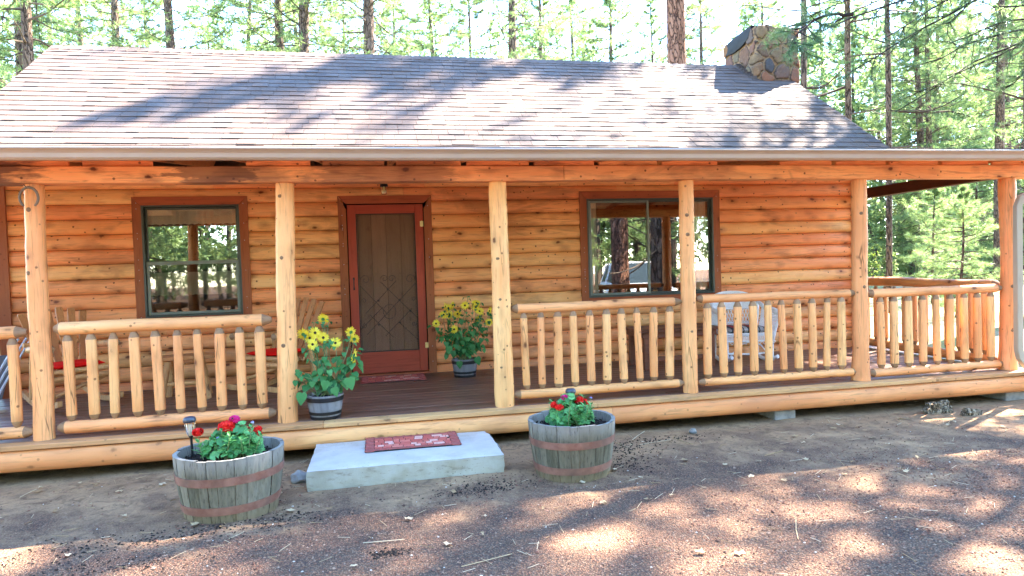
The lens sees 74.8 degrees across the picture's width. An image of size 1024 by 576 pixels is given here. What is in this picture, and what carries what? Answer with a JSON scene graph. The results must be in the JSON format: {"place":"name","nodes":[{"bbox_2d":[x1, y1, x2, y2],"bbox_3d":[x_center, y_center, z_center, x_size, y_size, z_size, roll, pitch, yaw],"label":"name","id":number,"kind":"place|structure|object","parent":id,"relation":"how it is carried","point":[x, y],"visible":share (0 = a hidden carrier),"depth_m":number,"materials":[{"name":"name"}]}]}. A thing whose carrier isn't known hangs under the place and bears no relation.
{"place":"outdoors","nodes":[
{"label":"outdoors","id":0,"kind":"place"},
{"bbox_2d":[0,0,1020,247],"label":"sky","id":1,"kind":"structure","parent":0,"point":[639,6],"materials":[{"name":"white"}]},
{"bbox_2d":[0,262,1023,575],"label":"ground","id":2,"kind":"structure","parent":0,"point":[140,496],"depth_m":4.21,"materials":[{"name":"brown soil"}]},
{"bbox_2d":[0,0,90,84],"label":"pine tree","id":3,"kind":"object","parent":2,"relation":"on","point":[18,67],"visible":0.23,"depth_m":21.97,"materials":[{"name":"green plant"}]},
{"bbox_2d":[0,0,98,84],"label":"pine tree","id":4,"kind":"object","parent":2,"relation":"on","point":[27,19],"visible":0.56,"depth_m":18.76,"materials":[{"name":"green plant"}]},
{"bbox_2d":[0,0,105,87],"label":"pine tree","id":5,"kind":"object","parent":2,"relation":"on","point":[35,48],"visible":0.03,"depth_m":39.69,"materials":[{"name":"green plant"}]},
{"bbox_2d":[0,0,154,82],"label":"pine tree","id":6,"kind":"object","parent":2,"relation":"on","point":[81,41],"visible":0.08,"depth_m":31.47,"materials":[{"name":"green plant"}]},
{"bbox_2d":[37,0,179,55],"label":"pine tree","id":7,"kind":"object","parent":2,"relation":"on","point":[114,5],"visible":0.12,"depth_m":28.38,"materials":[{"name":"green plant"}]},
{"bbox_2d":[119,0,178,45],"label":"pine tree","id":8,"kind":"object","parent":2,"relation":"on","point":[150,16],"visible":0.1,"depth_m":36.34,"materials":[{"name":"green plant"}]},
{"bbox_2d":[68,0,246,49],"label":"pine tree","id":9,"kind":"object","parent":2,"relation":"on","point":[169,38],"visible":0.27,"depth_m":25.26,"materials":[{"name":"green plant"}]},
{"bbox_2d":[172,436,283,523],"bbox_3d":[-1.855,1.266,4.427,0.682,0.429,0.644,-2,2,-3],"label":"half barrel planter","id":10,"kind":"object","parent":2,"relation":"on","point":[202,484],"visible":0.73,"depth_m":4.17,"materials":[{"name":"grey wood"}]},
{"bbox_2d":[183,416,195,456],"bbox_3d":[-2.137,1.006,4.462,0.082,0.303,0.082,-5,2,-11],"label":"solar lamp","id":11,"kind":"object","parent":10,"relation":"in","point":[189,419],"visible":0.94,"depth_m":4.45,"materials":[{"name":"black paint"}]},
{"bbox_2d":[192,415,265,460],"bbox_3d":[-1.857,0.976,4.411,0.489,0.261,0.387,-2,2,-11],"label":"flower planting","id":12,"kind":"object","parent":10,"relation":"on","point":[230,439],"visible":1,"depth_m":4.36,"materials":[{"name":"green plant"}]},
{"bbox_2d":[178,0,296,50],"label":"pine tree","id":13,"kind":"object","parent":2,"relation":"on","point":[219,18],"visible":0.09,"depth_m":33.28,"materials":[{"name":"green plant"}]},
{"bbox_2d":[180,0,359,51],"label":"pine tree","id":14,"kind":"object","parent":2,"relation":"on","point":[277,3],"visible":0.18,"depth_m":27.80,"materials":[{"name":"green plant"}]},
{"bbox_2d":[290,470,306,483],"bbox_3d":[-1.577,1.411,4.989,0.141,0.110,0.117,-2,2,-11],"label":"stone","id":15,"kind":"object","parent":2,"relation":"on","point":[298,476],"visible":0.71,"depth_m":4.96,"materials":[{"name":"grey stone"}]},
{"bbox_2d":[252,0,354,52],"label":"pine tree","id":16,"kind":"object","parent":2,"relation":"on","point":[284,17],"visible":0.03,"depth_m":45.16,"materials":[{"name":"green plant"}]},
{"bbox_2d":[205,0,408,53],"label":"pine tree","id":17,"kind":"object","parent":2,"relation":"on","point":[304,14],"visible":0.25,"depth_m":26.05,"materials":[{"name":"green plant"}]},
{"bbox_2d":[313,0,362,53],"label":"pine tree","id":18,"kind":"object","parent":2,"relation":"on","point":[349,30],"visible":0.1,"depth_m":38.07,"materials":[{"name":"green plant"}]},
{"bbox_2d":[264,0,443,56],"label":"pine tree","id":19,"kind":"object","parent":2,"relation":"on","point":[367,39],"visible":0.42,"depth_m":25.52,"materials":[{"name":"green plant"}]},
{"bbox_2d":[325,0,404,54],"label":"pine tree","id":20,"kind":"object","parent":2,"relation":"on","point":[380,14],"visible":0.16,"depth_m":35.57,"materials":[{"name":"green plant"}]},
{"bbox_2d":[1,434,733,575],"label":"spilled soil","id":21,"kind":"structure","parent":2,"relation":"on","point":[393,552],"depth_m":4.01,"materials":[{"name":"black soil"}]},
{"bbox_2d":[350,0,427,54],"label":"pine tree","id":22,"kind":"object","parent":2,"relation":"on","point":[405,20],"visible":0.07,"depth_m":48.30,"materials":[{"name":"green plant"}]},
{"bbox_2d":[306,431,504,491],"bbox_3d":[-0.831,1.356,5.261,1.440,0.194,0.788,-2,2,-11],"label":"concrete step","id":23,"kind":"object","parent":2,"relation":"on","point":[340,465],"visible":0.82,"depth_m":4.96,"materials":[{"name":"grey concrete"}]},
{"bbox_2d":[364,431,461,452],"bbox_3d":[-0.808,1.246,5.441,0.755,0.013,0.463,-2,2,-11],"label":"doormat","id":24,"kind":"object","parent":23,"relation":"on","point":[404,442],"visible":1,"depth_m":5.41,"materials":[{"name":"fabric"}]},
{"bbox_2d":[388,0,492,56],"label":"pine tree","id":25,"kind":"object","parent":2,"relation":"on","point":[420,19],"visible":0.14,"depth_m":38.29,"materials":[{"name":"green plant"}]},
{"bbox_2d":[444,0,505,57],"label":"pine tree","id":26,"kind":"object","parent":2,"relation":"on","point":[476,14],"visible":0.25,"depth_m":37.67,"materials":[{"name":"green plant"}]},
{"bbox_2d":[426,0,594,58],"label":"pine tree","id":27,"kind":"object","parent":2,"relation":"on","point":[513,52],"visible":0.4,"depth_m":26.88,"materials":[{"name":"green plant"}]},
{"bbox_2d":[0,24,1023,472],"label":"log cabin","id":28,"kind":"object","parent":2,"relation":"on","point":[568,220],"visible":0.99,"depth_m":7.61,"materials":[{"name":"brown wood"}]},
{"bbox_2d":[0,338,28,399],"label":"folded lawn chair","id":29,"kind":"object","parent":28,"relation":"on","point":[4,376],"visible":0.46,"depth_m":6.83,"materials":[{"name":"white fabric"}]},
{"bbox_2d":[18,184,39,205],"bbox_3d":[-3.704,-0.710,5.134,0.148,0.170,0.020,-2,2,-11],"label":"horseshoe","id":30,"kind":"object","parent":28,"relation":"hanging from","point":[33,189],"visible":1,"depth_m":5.13,"materials":[{"name":"metal"}]},
{"bbox_2d":[17,307,123,408],"bbox_3d":[-4.418,0.680,6.702,0.920,0.966,0.645,-1,2,37],"label":"rocking chair","id":31,"kind":"object","parent":28,"relation":"on","point":[80,373],"visible":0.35,"depth_m":6.79,"materials":[{"name":"brown wood"}]},
{"bbox_2d":[53,359,104,368],"bbox_3d":[-4.383,0.757,6.680,0.440,0.052,0.460,-1,2,37],"label":"seat cushion","id":32,"kind":"object","parent":31,"relation":"on","point":[77,363],"visible":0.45,"depth_m":6.57,"materials":[{"name":"red fabric"}]},
{"bbox_2d":[150,352,214,399],"bbox_3d":[-3.366,0.916,6.921,0.640,0.453,0.407,-2,2,-20],"label":"side table","id":33,"kind":"object","parent":28,"relation":"on","point":[168,374],"visible":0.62,"depth_m":6.83,"materials":[{"name":"brown wood"}]},
{"bbox_2d":[131,196,251,318],"bbox_3d":[-3.612,-0.311,7.617,1.217,1.439,0.153,-2,2,-11],"label":"window","id":34,"kind":"structure","parent":28,"relation":"in","point":[146,211],"depth_m":7.61,"materials":[{"name":"brown wood"}]},
{"bbox_2d":[227,297,327,392],"bbox_3d":[-2.511,0.605,7.206,0.645,0.966,0.920,-1,2,25],"label":"rocking chair","id":35,"kind":"object","parent":28,"relation":"on","point":[302,359],"visible":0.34,"depth_m":7.33,"materials":[{"name":"brown wood"}]},
{"bbox_2d":[246,348,300,355],"bbox_3d":[-2.525,0.684,7.172,0.460,0.052,0.440,-1,2,25],"label":"seat cushion","id":36,"kind":"object","parent":35,"relation":"on","point":[271,352],"visible":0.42,"depth_m":7.04,"materials":[{"name":"red fabric"}]},
{"bbox_2d":[306,392,343,420],"bbox_3d":[-1.604,1.012,5.756,0.321,0.211,0.321,-2,2,-11],"label":"flower pot","id":37,"kind":"object","parent":28,"relation":"on","point":[325,407],"visible":0.95,"depth_m":5.64,"materials":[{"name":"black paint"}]},
{"bbox_2d":[293,313,362,405],"bbox_3d":[-1.615,0.593,5.726,0.689,0.757,0.285,-2,2,-11],"label":"sunflower plant","id":38,"kind":"object","parent":37,"relation":"in","point":[330,385],"visible":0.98,"depth_m":5.69,"materials":[{"name":"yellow plant"}]},
{"bbox_2d":[380,184,387,194],"bbox_3d":[-1.519,-1.172,7.944,0.092,0.135,0.106,-2,2,-11],"label":"porch light","id":39,"kind":"object","parent":28,"relation":"attached to","point":[383,191],"visible":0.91,"depth_m":7.92,"materials":[{"name":"beige glass"}]},
{"bbox_2d":[337,195,436,377],"bbox_3d":[-1.488,-0.028,8.033,1.098,2.142,0.146,-2,2,-11],"label":"screen door","id":40,"kind":"structure","parent":28,"relation":"in","point":[389,356],"depth_m":8.04,"materials":[{"name":"red paint"}]},
{"bbox_2d":[361,373,425,383],"bbox_3d":[-1.364,1.040,7.712,0.733,0.013,0.495,-2,2,-11],"label":"doormat","id":41,"kind":"object","parent":28,"relation":"on","point":[391,378],"visible":1,"depth_m":7.67,"materials":[{"name":"fabric"}]},
{"bbox_2d":[451,357,476,377],"bbox_3d":[-0.545,0.920,7.755,0.306,0.211,0.306,-2,2,-11],"label":"flower pot","id":42,"kind":"object","parent":28,"relation":"on","point":[468,369],"visible":0.91,"depth_m":7.64,"materials":[{"name":"black paint"}]},
{"bbox_2d":[427,296,492,368],"bbox_3d":[-0.572,0.505,7.713,0.816,0.820,0.284,-2,2,-11],"label":"sunflower plant","id":43,"kind":"object","parent":42,"relation":"in","point":[469,348],"visible":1,"depth_m":7.69,"materials":[{"name":"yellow plant"}]},
{"bbox_2d":[579,190,720,300],"bbox_3d":[1.791,-0.532,8.685,1.915,1.437,0.143,-2,2,-11],"label":"window","id":44,"kind":"structure","parent":28,"relation":"in","point":[588,200],"depth_m":8.63,"materials":[{"name":"brown wood"}]},
{"bbox_2d":[710,291,778,361],"bbox_3d":[2.826,0.473,8.260,0.759,0.857,0.867,-2,2,-1],"label":"wicker rocking chair","id":45,"kind":"object","parent":28,"relation":"on","point":[745,336],"visible":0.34,"depth_m":8.23,"materials":[{"name":"white wicker"}]},
{"bbox_2d":[726,324,763,332],"bbox_3d":[2.838,0.500,8.207,0.500,0.089,0.460,-2,2,-1],"label":"seat cushion","id":46,"kind":"object","parent":45,"relation":"on","point":[745,328],"visible":0.48,"depth_m":8.02,"materials":[{"name":"fabric"}]},
{"bbox_2d":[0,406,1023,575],"bbox_3d":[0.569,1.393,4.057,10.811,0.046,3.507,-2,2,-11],"label":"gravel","id":47,"kind":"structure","parent":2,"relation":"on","point":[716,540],"depth_m":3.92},
{"bbox_2d":[0,0,1023,277],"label":"distant forest","id":48,"kind":"object","parent":2,"relation":"on","point":[900,264],"visible":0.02,"depth_m":45.90,"materials":[{"name":"green plant"}]},
{"bbox_2d":[0,412,1023,575],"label":"leaf litter","id":49,"kind":"object","parent":2,"relation":"on","point":[542,507],"visible":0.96,"depth_m":4.33,"materials":[{"name":"brown plant"}]},
{"bbox_2d":[500,0,579,60],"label":"pine tree","id":50,"kind":"object","parent":2,"relation":"on","point":[536,37],"visible":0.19,"depth_m":41.72,"materials":[{"name":"green plant"}]},
{"bbox_2d":[528,410,614,482],"bbox_3d":[0.450,1.175,5.007,0.647,0.428,0.644,-3,2,-28],"label":"half barrel planter","id":51,"kind":"object","parent":2,"relation":"on","point":[585,454],"visible":0.72,"depth_m":4.75,"materials":[{"name":"grey wood"}]},
{"bbox_2d":[545,393,594,426],"bbox_3d":[0.447,0.899,4.983,0.367,0.234,0.406,-3,2,-33],"label":"flower planting","id":52,"kind":"object","parent":51,"relation":"in","point":[567,409],"visible":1,"depth_m":4.92,"materials":[{"name":"green plant"}]},
{"bbox_2d":[565,388,575,394],"bbox_3d":[0.453,0.912,5.139,0.082,0.286,0.082,-2,2,-11],"label":"solar lamp","id":53,"kind":"object","parent":51,"relation":"in","point":[570,390],"visible":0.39,"depth_m":5.11,"materials":[{"name":"black paint"}]},
{"bbox_2d":[533,0,623,61],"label":"pine tree","id":54,"kind":"object","parent":2,"relation":"on","point":[589,31],"visible":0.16,"depth_m":50.86,"materials":[{"name":"green plant"}]},
{"bbox_2d":[553,0,657,62],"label":"pine tree","id":55,"kind":"object","parent":2,"relation":"on","point":[602,25],"visible":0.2,"depth_m":39.96,"materials":[{"name":"green plant"}]},
{"bbox_2d":[626,0,666,62],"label":"pine tree","id":56,"kind":"object","parent":2,"relation":"on","point":[653,18],"visible":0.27,"depth_m":48.17,"materials":[{"name":"green plant"}]},
{"bbox_2d":[594,0,763,63],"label":"pine tree","id":57,"kind":"object","parent":2,"relation":"on","point":[676,35],"visible":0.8,"depth_m":20.45,"materials":[{"name":"orange plant"}]},
{"bbox_2d":[689,428,696,433],"bbox_3d":[1.627,1.289,6.015,0.074,0.062,0.064,-2,2,-11],"label":"stone","id":58,"kind":"object","parent":2,"relation":"on","point":[692,431],"visible":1,"depth_m":6.00,"materials":[{"name":"grey stone"}]},
{"bbox_2d":[685,0,728,64],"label":"pine tree","id":59,"kind":"object","parent":2,"relation":"on","point":[711,29],"visible":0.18,"depth_m":37.87,"materials":[{"name":"green plant"}]},
{"bbox_2d":[719,0,822,89],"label":"pine tree","id":60,"kind":"object","parent":2,"relation":"on","point":[762,20],"visible":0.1,"depth_m":51.81,"materials":[{"name":"green plant"}]},
{"bbox_2d":[725,0,851,88],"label":"pine tree","id":61,"kind":"object","parent":2,"relation":"on","point":[804,73],"visible":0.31,"depth_m":17.04,"materials":[{"name":"brown plant"}]},
{"bbox_2d":[799,0,898,214],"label":"pine tree","id":62,"kind":"object","parent":2,"relation":"on","point":[812,2],"visible":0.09,"depth_m":50.84,"materials":[{"name":"green plant"}]},
{"bbox_2d":[823,11,884,132],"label":"pine tree","id":63,"kind":"object","parent":2,"relation":"on","point":[854,42],"visible":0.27,"depth_m":46.77,"materials":[{"name":"green plant"}]},
{"bbox_2d":[807,0,905,140],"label":"pine tree","id":64,"kind":"object","parent":2,"relation":"on","point":[847,86],"visible":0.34,"depth_m":19.38,"materials":[{"name":"brown plant"}]},
{"bbox_2d":[851,59,912,276],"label":"pine tree","id":65,"kind":"object","parent":2,"relation":"on","point":[870,72],"visible":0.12,"depth_m":44.41,"materials":[{"name":"green plant"}]},
{"bbox_2d":[868,240,895,276],"bbox_3d":[15.198,-0.920,30.101,3.510,2.623,4.269,-2,2,6],"label":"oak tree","id":66,"kind":"object","parent":2,"relation":"on","point":[873,265],"visible":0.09,"depth_m":29.14,"materials":[{"name":"green plant"}]},
{"bbox_2d":[857,51,915,242],"bbox_3d":[21.002,-6.606,37.306,3.541,13.059,3.449,-2,5,5],"label":"pine tree","id":67,"kind":"object","parent":2,"relation":"on","point":[881,129],"visible":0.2,"depth_m":36.95,"materials":[{"name":"green plant"}]},
{"bbox_2d":[759,0,1023,117],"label":"pine tree","id":68,"kind":"object","parent":2,"relation":"on","point":[797,47],"visible":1,"depth_m":9.57,"materials":[{"name":"green plant"}]},
{"bbox_2d":[834,0,963,312],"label":"pine tree","id":69,"kind":"object","parent":2,"relation":"on","point":[889,261],"visible":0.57,"depth_m":17.89,"materials":[{"name":"brown plant"}]},
{"bbox_2d":[858,3,975,227],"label":"pine tree","id":70,"kind":"object","parent":2,"relation":"on","point":[895,26],"visible":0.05,"depth_m":56.87,"materials":[{"name":"green plant"}]},
{"bbox_2d":[857,0,982,277],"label":"pine tree","id":71,"kind":"object","parent":2,"relation":"on","point":[919,133],"visible":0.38,"depth_m":35.17,"materials":[{"name":"green plant"}]},
{"bbox_2d":[893,188,975,303],"bbox_3d":[13.041,-1.201,20.756,2.655,4.305,2.368,-3,2,-30],"label":"young pine","id":72,"kind":"object","parent":2,"relation":"on","point":[936,192],"visible":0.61,"depth_m":20.55,"materials":[{"name":"green plant"}]},
{"bbox_2d":[852,0,1017,276],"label":"pine tree","id":73,"kind":"object","parent":2,"relation":"on","point":[927,75],"visible":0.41,"depth_m":34.27,"materials":[{"name":"green plant"}]},
{"bbox_2d":[921,400,953,413],"bbox_3d":[4.158,1.186,6.556,0.423,0.178,0.158,-2,2,-11],"label":"rock","id":74,"kind":"object","parent":2,"relation":"on","point":[941,407],"visible":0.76,"depth_m":6.50,"materials":[{"name":"grey stone"}]},
{"bbox_2d":[892,1,995,257],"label":"pine tree","id":75,"kind":"object","parent":2,"relation":"on","point":[937,143],"visible":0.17,"depth_m":37.95,"materials":[{"name":"green plant"}]},
{"bbox_2d":[905,185,988,278],"bbox_3d":[17.044,-1.956,26.280,2.959,5.382,3.319,-1,2,35],"label":"young pine","id":76,"kind":"object","parent":2,"relation":"on","point":[917,245],"visible":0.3,"depth_m":26.23,"materials":[{"name":"green plant"}]},
{"bbox_2d":[884,7,1020,277],"bbox_3d":[26.457,-8.563,40.480,7.288,16.586,6.930,-1,2,32],"label":"pine tree","id":77,"kind":"object","parent":2,"relation":"on","point":[946,128],"visible":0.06,"depth_m":39.75,"materials":[{"name":"green plant"}]},
{"bbox_2d":[912,184,999,316],"bbox_3d":[10.864,-0.735,16.284,2.039,3.707,2.286,-2,2,-21],"label":"young pine","id":78,"kind":"object","parent":2,"relation":"on","point":[962,195],"visible":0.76,"depth_m":16.21,"materials":[{"name":"green plant"}]},
{"bbox_2d":[918,0,1023,281],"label":"pine tree","id":79,"kind":"object","parent":2,"relation":"on","point":[999,114],"visible":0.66,"depth_m":29.44,"materials":[{"name":"green plant"}]},
{"bbox_2d":[960,408,982,415],"bbox_3d":[4.380,1.190,6.400,0.241,0.090,0.114,-2,2,-11],"label":"rock","id":80,"kind":"object","parent":2,"relation":"on","point":[968,412],"visible":0.98,"depth_m":6.37,"materials":[{"name":"grey stone"}]},
{"bbox_2d":[925,0,1023,252],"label":"pine tree","id":81,"kind":"object","parent":2,"relation":"on","point":[1007,98],"visible":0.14,"depth_m":37.92,"materials":[{"name":"green plant"}]},
{"bbox_2d":[933,0,1023,320],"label":"pine tree","id":82,"kind":"object","parent":2,"relation":"on","point":[1016,10],"visible":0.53,"depth_m":15.35,"materials":[{"name":"green plant"}]},
{"bbox_2d":[940,6,1018,234],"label":"pine tree","id":83,"kind":"object","parent":2,"relation":"on","point":[977,65],"visible":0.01,"depth_m":59.74,"materials":[{"name":"green plant"}]},
{"bbox_2d":[936,144,1023,278],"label":"young pine","id":84,"kind":"object","parent":2,"relation":"on","point":[988,189],"visible":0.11,"depth_m":34.88,"materials":[{"name":"green plant"}]},
{"bbox_2d":[950,28,1011,261],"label":"pine tree","id":85,"kind":"object","parent":2,"relation":"on","point":[975,103],"visible":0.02,"depth_m":51.48,"materials":[{"name":"green plant"}]},
{"bbox_2d":[966,1,1020,197],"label":"pine tree","id":86,"kind":"object","parent":2,"relation":"on","point":[1010,99],"visible":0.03,"depth_m":47.80,"materials":[{"name":"green plant"}]},
{"bbox_2d":[626,323,717,370],"bbox_3d":[1.911,0.699,8.057,1.040,0.470,0.601,-2,2,-11],"label":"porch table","id":87,"kind":"object","parent":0,"point":[645,336],"visible":0.57,"depth_m":7.84,"materials":[{"name":"brown wood"}]}
]}

